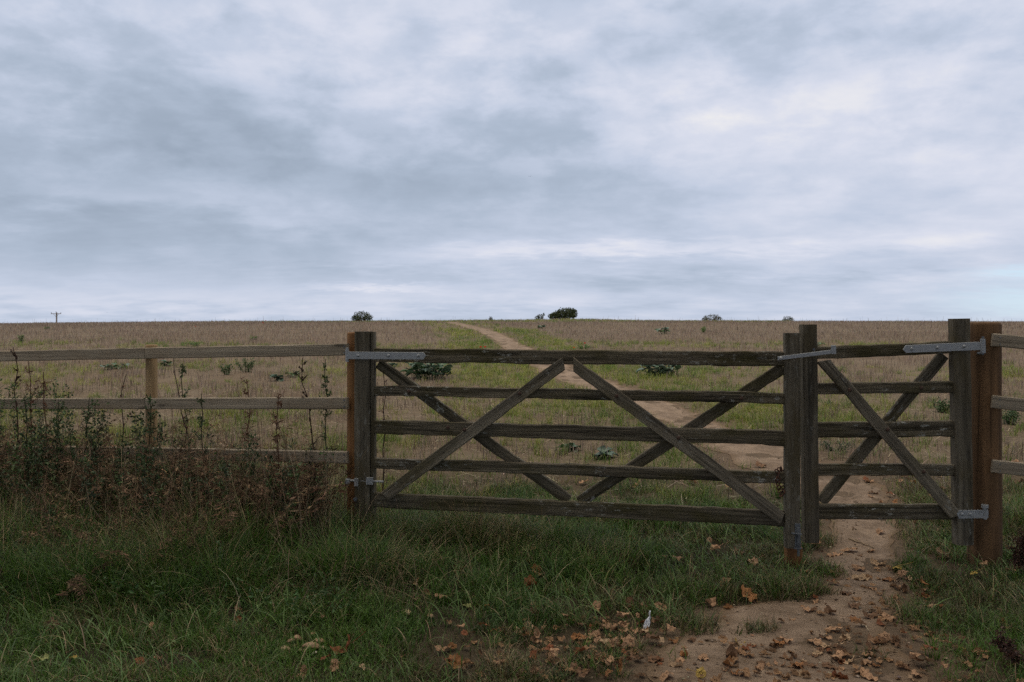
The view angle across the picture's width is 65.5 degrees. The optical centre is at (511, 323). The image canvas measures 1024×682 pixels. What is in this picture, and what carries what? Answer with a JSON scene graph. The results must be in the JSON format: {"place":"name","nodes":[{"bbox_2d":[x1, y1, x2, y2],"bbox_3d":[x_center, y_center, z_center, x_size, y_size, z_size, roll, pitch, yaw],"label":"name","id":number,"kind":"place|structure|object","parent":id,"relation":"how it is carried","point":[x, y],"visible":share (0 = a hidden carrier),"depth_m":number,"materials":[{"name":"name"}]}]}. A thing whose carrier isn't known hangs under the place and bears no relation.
{"place":"outdoors","nodes":[
{"label":"outdoors","id":0,"kind":"place"},
{"bbox_2d":[0,317,1023,681],"bbox_3d":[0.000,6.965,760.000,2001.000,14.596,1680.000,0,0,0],"label":"ground","id":1,"kind":"structure","parent":0,"point":[884,668],"depth_m":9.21,"materials":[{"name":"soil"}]},
{"bbox_2d":[10,347,27,450],"bbox_3d":[-4.106,0.895,6.624,0.131,1.408,0.161,0,0,0],"label":"tall weed","id":2,"kind":"object","parent":1,"relation":"on","point":[16,379],"visible":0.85,"depth_m":6.61,"materials":[{"name":"green plant"}]},
{"bbox_2d":[18,393,39,485],"bbox_3d":[-3.782,1.080,6.240,0.156,1.092,0.151,0,0,-39],"label":"tall weed","id":3,"kind":"object","parent":1,"relation":"on","point":[26,420],"visible":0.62,"depth_m":6.22,"materials":[{"name":"green plant"}]},
{"bbox_2d":[22,361,38,462],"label":"tall weed","id":4,"kind":"object","parent":1,"relation":"on","point":[31,401],"visible":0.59,"depth_m":6.56,"materials":[{"name":"green plant"}]},
{"bbox_2d":[35,372,53,472],"bbox_3d":[-3.856,0.995,6.629,0.137,1.196,0.195,0,0,38],"label":"tall weed","id":5,"kind":"object","parent":1,"relation":"on","point":[46,387],"visible":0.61,"depth_m":6.60,"materials":[{"name":"green plant"}]},
{"bbox_2d":[50,402,67,485],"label":"tall weed","id":6,"kind":"object","parent":1,"relation":"on","point":[56,420],"visible":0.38,"depth_m":6.25,"materials":[{"name":"green plant"}]},
{"bbox_2d":[80,398,101,479],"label":"tall weed","id":7,"kind":"object","parent":1,"relation":"on","point":[87,418],"visible":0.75,"depth_m":6.20,"materials":[{"name":"green plant"}]},
{"bbox_2d":[100,363,116,369],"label":"kale plant","id":8,"kind":"object","parent":1,"relation":"on","point":[110,366],"visible":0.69,"depth_m":16.83,"materials":[{"name":"green plant"}]},
{"bbox_2d":[118,374,128,468],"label":"tall weed","id":9,"kind":"object","parent":1,"relation":"on","point":[122,409],"visible":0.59,"depth_m":6.70,"materials":[{"name":"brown plant"}]},
{"bbox_2d":[139,394,159,484],"bbox_3d":[-2.842,1.081,6.259,0.138,1.075,0.154,0,0,-37],"label":"tall weed","id":10,"kind":"object","parent":1,"relation":"on","point":[151,414],"visible":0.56,"depth_m":6.25,"materials":[{"name":"green plant"}]},
{"bbox_2d":[161,360,172,365],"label":"kale plant","id":11,"kind":"object","parent":1,"relation":"on","point":[165,362],"visible":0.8,"depth_m":17.48,"materials":[{"name":"green plant"}]},
{"bbox_2d":[0,343,348,479],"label":"rail fence","id":12,"kind":"object","parent":1,"relation":"on","point":[151,354],"visible":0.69,"depth_m":6.34,"materials":[{"name":"wood"}]},
{"bbox_2d":[173,358,190,469],"bbox_3d":[-2.646,0.899,6.460,0.200,1.412,0.094,0,0,0],"label":"tall weed","id":13,"kind":"object","parent":1,"relation":"on","point":[184,423],"visible":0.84,"depth_m":6.45,"materials":[{"name":"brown plant"}]},
{"bbox_2d":[173,364,194,461],"bbox_3d":[-2.788,0.964,6.764,0.177,1.264,0.144,0,0,-14],"label":"tall weed","id":14,"kind":"object","parent":1,"relation":"on","point":[183,370],"visible":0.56,"depth_m":6.75,"materials":[{"name":"green plant"}]},
{"bbox_2d":[0,377,374,617],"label":"leafy weeds","id":15,"kind":"object","parent":1,"relation":"on","point":[93,472],"visible":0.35,"depth_m":5.85,"materials":[{"name":"green plant"}]},
{"bbox_2d":[0,409,377,635],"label":"bracken","id":16,"kind":"object","parent":1,"relation":"on","point":[261,493],"visible":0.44,"depth_m":5.68,"materials":[{"name":"plant"}]},
{"bbox_2d":[191,394,212,476],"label":"tall weed","id":17,"kind":"object","parent":1,"relation":"on","point":[200,416],"visible":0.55,"depth_m":6.11,"materials":[{"name":"green plant"}]},
{"bbox_2d":[220,363,232,374],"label":"leafy weed","id":18,"kind":"object","parent":1,"relation":"on","point":[226,370],"visible":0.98,"depth_m":15.96,"materials":[{"name":"green plant"}]},
{"bbox_2d":[234,358,254,371],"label":"leafy weed","id":19,"kind":"object","parent":1,"relation":"on","point":[250,366],"visible":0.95,"depth_m":16.41,"materials":[{"name":"green plant"}]},
{"bbox_2d":[239,377,254,472],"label":"tall weed","id":20,"kind":"object","parent":1,"relation":"on","point":[250,410],"visible":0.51,"depth_m":6.60,"materials":[{"name":"green plant"}]},
{"bbox_2d":[267,390,284,486],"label":"tall weed","id":21,"kind":"object","parent":1,"relation":"on","point":[276,423],"visible":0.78,"depth_m":6.00,"materials":[{"name":"green plant"}]},
{"bbox_2d":[270,374,283,381],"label":"kale plant","id":22,"kind":"object","parent":1,"relation":"on","point":[280,378],"visible":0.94,"depth_m":14.90,"materials":[{"name":"green plant"}]},
{"bbox_2d":[0,376,564,642],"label":"dry stems","id":23,"kind":"object","parent":1,"relation":"on","point":[324,512],"visible":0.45,"depth_m":5.55,"materials":[{"name":"plant"}]},
{"bbox_2d":[285,370,300,376],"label":"kale plant","id":24,"kind":"object","parent":1,"relation":"on","point":[292,374],"visible":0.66,"depth_m":15.52,"materials":[{"name":"green plant"}]},
{"bbox_2d":[295,358,320,507],"bbox_3d":[-1.525,0.940,6.046,0.229,1.370,0.109,0,0,7],"label":"tall weed","id":25,"kind":"object","parent":1,"relation":"on","point":[303,392],"visible":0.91,"depth_m":6.05,"materials":[{"name":"green plant"}]},
{"bbox_2d":[300,664,315,675],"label":"fallen leaf","id":26,"kind":"object","parent":1,"relation":"on","point":[304,669],"visible":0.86,"depth_m":3.64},
{"bbox_2d":[302,642,319,649],"bbox_3d":[-0.989,1.601,3.932,0.096,0.069,0.085,0,0,0],"label":"mushroom","id":27,"kind":"object","parent":1,"relation":"on","point":[312,646],"visible":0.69,"depth_m":3.90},
{"bbox_2d":[318,359,332,498],"bbox_3d":[-1.492,0.942,6.363,0.132,1.321,0.177,0,0,-33],"label":"tall weed","id":28,"kind":"object","parent":1,"relation":"on","point":[324,385],"visible":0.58,"depth_m":6.36,"materials":[{"name":"green plant"}]},
{"bbox_2d":[330,658,346,671],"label":"fallen leaf","id":29,"kind":"object","parent":1,"relation":"on","point":[334,664],"visible":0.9,"depth_m":3.70,"materials":[{"name":"plant"}]},
{"bbox_2d":[330,631,365,653],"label":"fallen leaf","id":30,"kind":"object","parent":1,"relation":"on","point":[339,647],"visible":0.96,"depth_m":3.87,"materials":[{"name":"plant"}]},
{"bbox_2d":[347,332,354,523],"bbox_3d":[-1.156,0.880,6.060,0.195,1.639,0.201,0,0,0],"label":"gate post","id":31,"kind":"object","parent":1,"relation":"on","point":[350,395],"visible":0.21,"depth_m":5.98,"materials":[{"name":"wood"}]},
{"bbox_2d":[345,331,835,556],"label":"field gate","id":32,"kind":"structure","parent":31,"relation":"attached to","point":[367,355],"depth_m":5.57,"materials":[{"name":"brown wood"}]},
{"bbox_2d":[774,466,784,496],"bbox_3d":[1.797,1.058,5.347,0.072,0.200,0.069,0,0,10],"label":"rusty chain","id":33,"kind":"object","parent":32,"relation":"attached to","point":[782,492],"visible":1,"depth_m":5.33,"materials":[{"name":"metal"}]},
{"bbox_2d":[352,310,372,320],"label":"shrub","id":34,"kind":"object","parent":1,"relation":"on","point":[363,317],"visible":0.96,"depth_m":55.86,"materials":[{"name":"green plant"}]},
{"bbox_2d":[378,374,388,511],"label":"tall weed","id":35,"kind":"object","parent":1,"relation":"on","point":[384,471],"visible":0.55,"depth_m":6.26,"materials":[{"name":"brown plant"}]},
{"bbox_2d":[400,362,452,379],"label":"kale plant","id":36,"kind":"object","parent":1,"relation":"on","point":[427,370],"visible":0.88,"depth_m":15.15,"materials":[{"name":"green plant"}]},
{"bbox_2d":[434,645,449,650],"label":"fallen leaf","id":37,"kind":"object","parent":1,"relation":"on","point":[437,647],"visible":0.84,"depth_m":3.87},
{"bbox_2d":[442,653,460,668],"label":"fallen leaf","id":38,"kind":"object","parent":1,"relation":"on","point":[457,659],"visible":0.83,"depth_m":3.70,"materials":[{"name":"plant"}]},
{"bbox_2d":[0,431,1023,681],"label":"grass","id":39,"kind":"structure","parent":1,"relation":"on","point":[606,547],"depth_m":4.67,"materials":[{"name":"plant"}]},
{"bbox_2d":[36,651,58,659],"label":"fallen leaf","id":40,"kind":"object","parent":39,"relation":"on","point":[45,656],"visible":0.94,"depth_m":3.72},
{"bbox_2d":[0,316,1023,505],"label":"stubble","id":41,"kind":"object","parent":1,"relation":"on","point":[162,325],"visible":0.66,"depth_m":22.16,"materials":[{"name":"plant"}]},
{"bbox_2d":[524,574,537,590],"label":"fallen leaf","id":42,"kind":"object","parent":1,"relation":"on","point":[529,581],"visible":0.81,"depth_m":4.80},
{"bbox_2d":[528,649,541,658],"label":"fallen leaf","id":43,"kind":"object","parent":1,"relation":"on","point":[535,652],"visible":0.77,"depth_m":3.77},
{"bbox_2d":[530,659,544,674],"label":"fallen leaf","id":44,"kind":"object","parent":1,"relation":"on","point":[540,670],"visible":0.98,"depth_m":3.58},
{"bbox_2d":[532,564,542,574],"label":"fallen leaf","id":45,"kind":"object","parent":1,"relation":"on","point":[535,565],"visible":0.56,"depth_m":5.07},
{"bbox_2d":[51,565,1023,681],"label":"leaf drift","id":46,"kind":"object","parent":1,"relation":"on","point":[745,670],"visible":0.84,"depth_m":3.87,"materials":[{"name":"plant"}]},
{"bbox_2d":[870,557,885,567],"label":"fallen leaf","id":47,"kind":"object","parent":46,"relation":"on","point":[874,561],"visible":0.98,"depth_m":5.47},
{"bbox_2d":[881,612,894,620],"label":"fallen leaf","id":48,"kind":"object","parent":46,"relation":"on","point":[888,617],"visible":0.99,"depth_m":4.32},
{"bbox_2d":[534,619,546,637],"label":"fallen leaf","id":49,"kind":"object","parent":1,"relation":"on","point":[537,632],"visible":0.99,"depth_m":4.02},
{"bbox_2d":[545,648,558,659],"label":"fallen leaf","id":50,"kind":"object","parent":1,"relation":"on","point":[552,652],"visible":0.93,"depth_m":3.77,"materials":[{"name":"plant"}]},
{"bbox_2d":[548,307,577,318],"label":"shrub","id":51,"kind":"object","parent":1,"relation":"on","point":[570,313],"visible":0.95,"depth_m":79.74,"materials":[{"name":"green plant"}]},
{"bbox_2d":[557,442,580,451],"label":"kale plant","id":52,"kind":"object","parent":1,"relation":"on","point":[571,445],"visible":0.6,"depth_m":8.93,"materials":[{"name":"green plant"}]},
{"bbox_2d":[570,632,584,645],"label":"fallen leaf","id":53,"kind":"object","parent":1,"relation":"on","point":[574,635],"visible":1,"depth_m":4.00,"materials":[{"name":"plant"}]},
{"bbox_2d":[570,662,589,673],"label":"fallen leaf","id":54,"kind":"object","parent":1,"relation":"on","point":[577,670],"visible":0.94,"depth_m":3.63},
{"bbox_2d":[573,669,589,676],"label":"fallen leaf","id":55,"kind":"object","parent":1,"relation":"on","point":[579,674],"visible":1,"depth_m":3.56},
{"bbox_2d":[587,600,600,612],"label":"fallen leaf","id":56,"kind":"object","parent":1,"relation":"on","point":[598,604],"visible":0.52,"depth_m":4.39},
{"bbox_2d":[592,445,618,458],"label":"kale plant","id":57,"kind":"object","parent":1,"relation":"on","point":[604,449],"visible":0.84,"depth_m":8.51,"materials":[{"name":"green plant"}]},
{"bbox_2d":[606,638,621,647],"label":"fallen leaf","id":58,"kind":"object","parent":1,"relation":"on","point":[613,641],"visible":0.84,"depth_m":3.90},
{"bbox_2d":[615,658,625,671],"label":"fallen leaf","id":59,"kind":"object","parent":1,"relation":"on","point":[620,663],"visible":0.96,"depth_m":3.65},
{"bbox_2d":[616,611,628,617],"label":"fallen leaf","id":60,"kind":"object","parent":1,"relation":"on","point":[621,614],"visible":1,"depth_m":4.29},
{"bbox_2d":[618,634,634,645],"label":"fallen leaf","id":61,"kind":"object","parent":1,"relation":"on","point":[629,639],"visible":1,"depth_m":3.89,"materials":[{"name":"plant"}]},
{"bbox_2d":[617,642,635,647],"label":"fallen leaf","id":62,"kind":"object","parent":1,"relation":"on","point":[623,644],"visible":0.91,"depth_m":3.84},
{"bbox_2d":[623,596,633,611],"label":"fallen leaf","id":63,"kind":"object","parent":1,"relation":"on","point":[630,598],"visible":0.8,"depth_m":4.46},
{"bbox_2d":[643,610,650,627],"bbox_3d":[0.707,1.551,4.157,0.050,0.101,0.021,0,0,-24],"label":"paper scrap","id":64,"kind":"object","parent":1,"relation":"on","point":[646,622],"visible":0.88,"depth_m":4.16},
{"bbox_2d":[644,654,659,662],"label":"fallen leaf","id":65,"kind":"object","parent":1,"relation":"on","point":[652,658],"visible":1,"depth_m":3.78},
{"bbox_2d":[646,633,659,639],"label":"fallen leaf","id":66,"kind":"object","parent":1,"relation":"on","point":[652,636],"visible":0.95,"depth_m":3.97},
{"bbox_2d":[636,365,682,375],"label":"kale plant","id":67,"kind":"object","parent":1,"relation":"on","point":[661,368],"visible":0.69,"depth_m":15.81,"materials":[{"name":"green plant"}]},
{"bbox_2d":[654,601,666,610],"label":"fallen leaf","id":68,"kind":"object","parent":1,"relation":"on","point":[659,604],"visible":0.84,"depth_m":4.43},
{"bbox_2d":[655,327,669,333],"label":"kale plant","id":69,"kind":"object","parent":1,"relation":"on","point":[664,330],"visible":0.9,"depth_m":30.09,"materials":[{"name":"green plant"}]},
{"bbox_2d":[666,621,675,631],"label":"fallen leaf","id":70,"kind":"object","parent":1,"relation":"on","point":[670,628],"visible":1,"depth_m":4.09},
{"bbox_2d":[702,597,715,606],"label":"fallen leaf","id":71,"kind":"object","parent":1,"relation":"on","point":[711,602],"visible":0.98,"depth_m":4.54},
{"bbox_2d":[702,314,722,320],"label":"shrub","id":72,"kind":"object","parent":1,"relation":"on","point":[713,317],"visible":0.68,"depth_m":77.92,"materials":[{"name":"green plant"}]},
{"bbox_2d":[710,544,721,549],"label":"fallen leaf","id":73,"kind":"object","parent":1,"relation":"on","point":[715,546],"visible":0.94,"depth_m":5.62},
{"bbox_2d":[784,547,802,568],"bbox_3d":[1.905,1.628,5.395,0.106,0.239,0.076,0,0,0],"label":"gate peg","id":74,"kind":"object","parent":1,"relation":"on","point":[790,553],"visible":0.44,"depth_m":5.36,"materials":[{"name":"wood"}]},
{"bbox_2d":[807,632,821,644],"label":"fallen leaf","id":75,"kind":"object","parent":1,"relation":"on","point":[817,641],"visible":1,"depth_m":3.98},
{"bbox_2d":[818,438,854,451],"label":"leafy weed","id":76,"kind":"object","parent":1,"relation":"on","point":[839,446],"visible":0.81,"depth_m":8.85,"materials":[{"name":"green plant"}]},
{"bbox_2d":[847,666,868,674],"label":"fallen leaf","id":77,"kind":"object","parent":1,"relation":"on","point":[862,670],"visible":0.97,"depth_m":3.67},
{"bbox_2d":[863,669,877,680],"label":"fallen leaf","id":78,"kind":"object","parent":1,"relation":"on","point":[868,676],"visible":1,"depth_m":3.61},
{"bbox_2d":[897,570,907,576],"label":"fallen leaf","id":79,"kind":"object","parent":1,"relation":"on","point":[901,573],"visible":1,"depth_m":5.14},
{"bbox_2d":[909,654,923,662],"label":"fallen leaf","id":80,"kind":"object","parent":1,"relation":"on","point":[913,657],"visible":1,"depth_m":3.72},
{"bbox_2d":[928,396,949,412],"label":"leafy weed","id":81,"kind":"object","parent":1,"relation":"on","point":[941,407],"visible":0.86,"depth_m":11.36,"materials":[{"name":"green plant"}]},
{"bbox_2d":[967,322,1002,567],"bbox_3d":[3.247,0.914,5.462,0.210,1.856,0.228,0,0,0],"label":"gate post","id":82,"kind":"object","parent":1,"relation":"on","point":[986,376],"visible":0.73,"depth_m":5.38,"materials":[{"name":"wood"}]},
{"bbox_2d":[799,318,988,545],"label":"pedestrian gate","id":83,"kind":"structure","parent":82,"relation":"attached to","point":[958,511],"depth_m":5.38,"materials":[{"name":"brown wood"}]},
{"bbox_2d":[989,624,1023,667],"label":"dead dock","id":84,"kind":"object","parent":1,"relation":"on","point":[1007,649],"visible":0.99,"depth_m":3.71,"materials":[{"name":"brown plant"}]},
{"bbox_2d":[990,333,1023,475],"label":"rail fence","id":85,"kind":"object","parent":1,"relation":"on","point":[1007,403],"visible":1,"depth_m":5.31,"materials":[{"name":"wood"}]},
{"bbox_2d":[1002,410,1021,424],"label":"leafy weed","id":86,"kind":"object","parent":1,"relation":"on","point":[1012,414],"visible":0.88,"depth_m":10.46,"materials":[{"name":"green plant"}]},
{"bbox_2d":[1006,528,1023,572],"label":"dead dock","id":87,"kind":"object","parent":1,"relation":"on","point":[1019,551],"visible":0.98,"depth_m":5.18,"materials":[{"name":"brown plant"}]},
{"bbox_2d":[0,0,1023,323],"label":"sky","id":88,"kind":"structure","parent":0,"point":[161,160],"materials":[{"name":"grey"}]},
{"bbox_2d":[447,322,927,681],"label":"path","id":89,"kind":"structure","parent":0,"point":[798,628],"depth_m":4.43,"materials":[{"name":"soil"}]},
{"bbox_2d":[659,673,669,681],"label":"fallen leaf","id":90,"kind":"object","parent":89,"relation":"on","point":[662,677],"visible":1,"depth_m":3.56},
{"bbox_2d":[668,659,682,666],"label":"fallen leaf","id":91,"kind":"object","parent":89,"relation":"on","point":[670,663],"visible":1,"depth_m":3.72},
{"bbox_2d":[692,666,705,677],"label":"fallen leaf","id":92,"kind":"object","parent":89,"relation":"on","point":[701,670],"visible":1,"depth_m":3.61,"materials":[{"name":"plant"}]},
{"bbox_2d":[697,652,708,659],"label":"fallen leaf","id":93,"kind":"object","parent":89,"relation":"on","point":[704,656],"visible":1,"depth_m":3.79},
{"bbox_2d":[726,643,737,656],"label":"fallen leaf","id":94,"kind":"object","parent":89,"relation":"on","point":[730,648],"visible":0.84,"depth_m":3.82,"materials":[{"name":"plant"}]},
{"bbox_2d":[741,585,757,601],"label":"fallen leaf","id":95,"kind":"object","parent":89,"relation":"on","point":[745,592],"visible":0.94,"depth_m":4.64,"materials":[{"name":"plant"}]},
{"bbox_2d":[755,663,764,669],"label":"fallen leaf","id":96,"kind":"object","parent":89,"relation":"on","point":[759,666],"visible":1,"depth_m":3.69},
{"bbox_2d":[519,499,1021,681],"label":"leaf crumbs","id":97,"kind":"object","parent":89,"relation":"on","point":[676,638],"visible":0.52,"depth_m":4.24,"materials":[{"name":"plant"}]},
{"bbox_2d":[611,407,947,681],"bbox_3d":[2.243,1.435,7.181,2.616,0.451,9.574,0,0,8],"label":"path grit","id":98,"kind":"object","parent":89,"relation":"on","point":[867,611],"visible":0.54,"depth_m":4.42,"materials":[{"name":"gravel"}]},
{"bbox_2d":[798,669,810,681],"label":"fallen leaf","id":99,"kind":"object","parent":89,"relation":"on","point":[801,674],"visible":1,"depth_m":3.61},
{"bbox_2d":[799,659,817,667],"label":"fallen leaf","id":100,"kind":"object","parent":89,"relation":"on","point":[806,664],"visible":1,"depth_m":3.75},
{"bbox_2d":[801,605,816,610],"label":"fallen leaf","id":101,"kind":"object","parent":89,"relation":"on","point":[811,609],"visible":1,"depth_m":4.45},
{"bbox_2d":[824,605,835,615],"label":"fallen leaf","id":102,"kind":"object","parent":89,"relation":"on","point":[828,609],"visible":1,"depth_m":4.44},
{"bbox_2d":[822,660,838,669],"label":"fallen leaf","id":103,"kind":"object","parent":89,"relation":"on","point":[826,664],"visible":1,"depth_m":3.74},
{"bbox_2d":[830,650,844,658],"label":"fallen leaf","id":104,"kind":"object","parent":89,"relation":"on","point":[840,654],"visible":1,"depth_m":3.83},
{"bbox_2d":[840,615,860,621],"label":"fallen leaf","id":105,"kind":"object","parent":89,"relation":"on","point":[854,618],"visible":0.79,"depth_m":4.32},
{"bbox_2d":[850,564,865,569],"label":"fallen leaf","id":106,"kind":"object","parent":89,"relation":"on","point":[856,566],"visible":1,"depth_m":5.35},
{"bbox_2d":[848,602,870,608],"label":"fallen leaf","id":107,"kind":"object","parent":89,"relation":"on","point":[855,605],"visible":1,"depth_m":4.56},
{"bbox_2d":[850,571,869,580],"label":"fallen leaf","id":108,"kind":"object","parent":89,"relation":"on","point":[862,576],"visible":1,"depth_m":5.17,"materials":[{"name":"plant"}]},
{"bbox_2d":[863,610,877,618],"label":"fallen leaf","id":109,"kind":"object","parent":89,"relation":"on","point":[871,615],"visible":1,"depth_m":4.37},
{"bbox_2d":[866,634,886,643],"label":"fallen leaf","id":110,"kind":"object","parent":89,"relation":"on","point":[872,639],"visible":0.95,"depth_m":4.01,"materials":[{"name":"plant"}]},
{"bbox_2d":[880,631,901,639],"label":"fallen leaf","id":111,"kind":"object","parent":89,"relation":"on","point":[885,634],"visible":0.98,"depth_m":4.06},
{"label":"fallen leaf","id":112,"kind":"object","parent":89,"relation":"on","visible":0},
{"bbox_2d":[723,655,733,666],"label":"fallen leaf","id":113,"kind":"object","parent":112,"relation":"on","point":[726,661],"visible":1,"depth_m":3.70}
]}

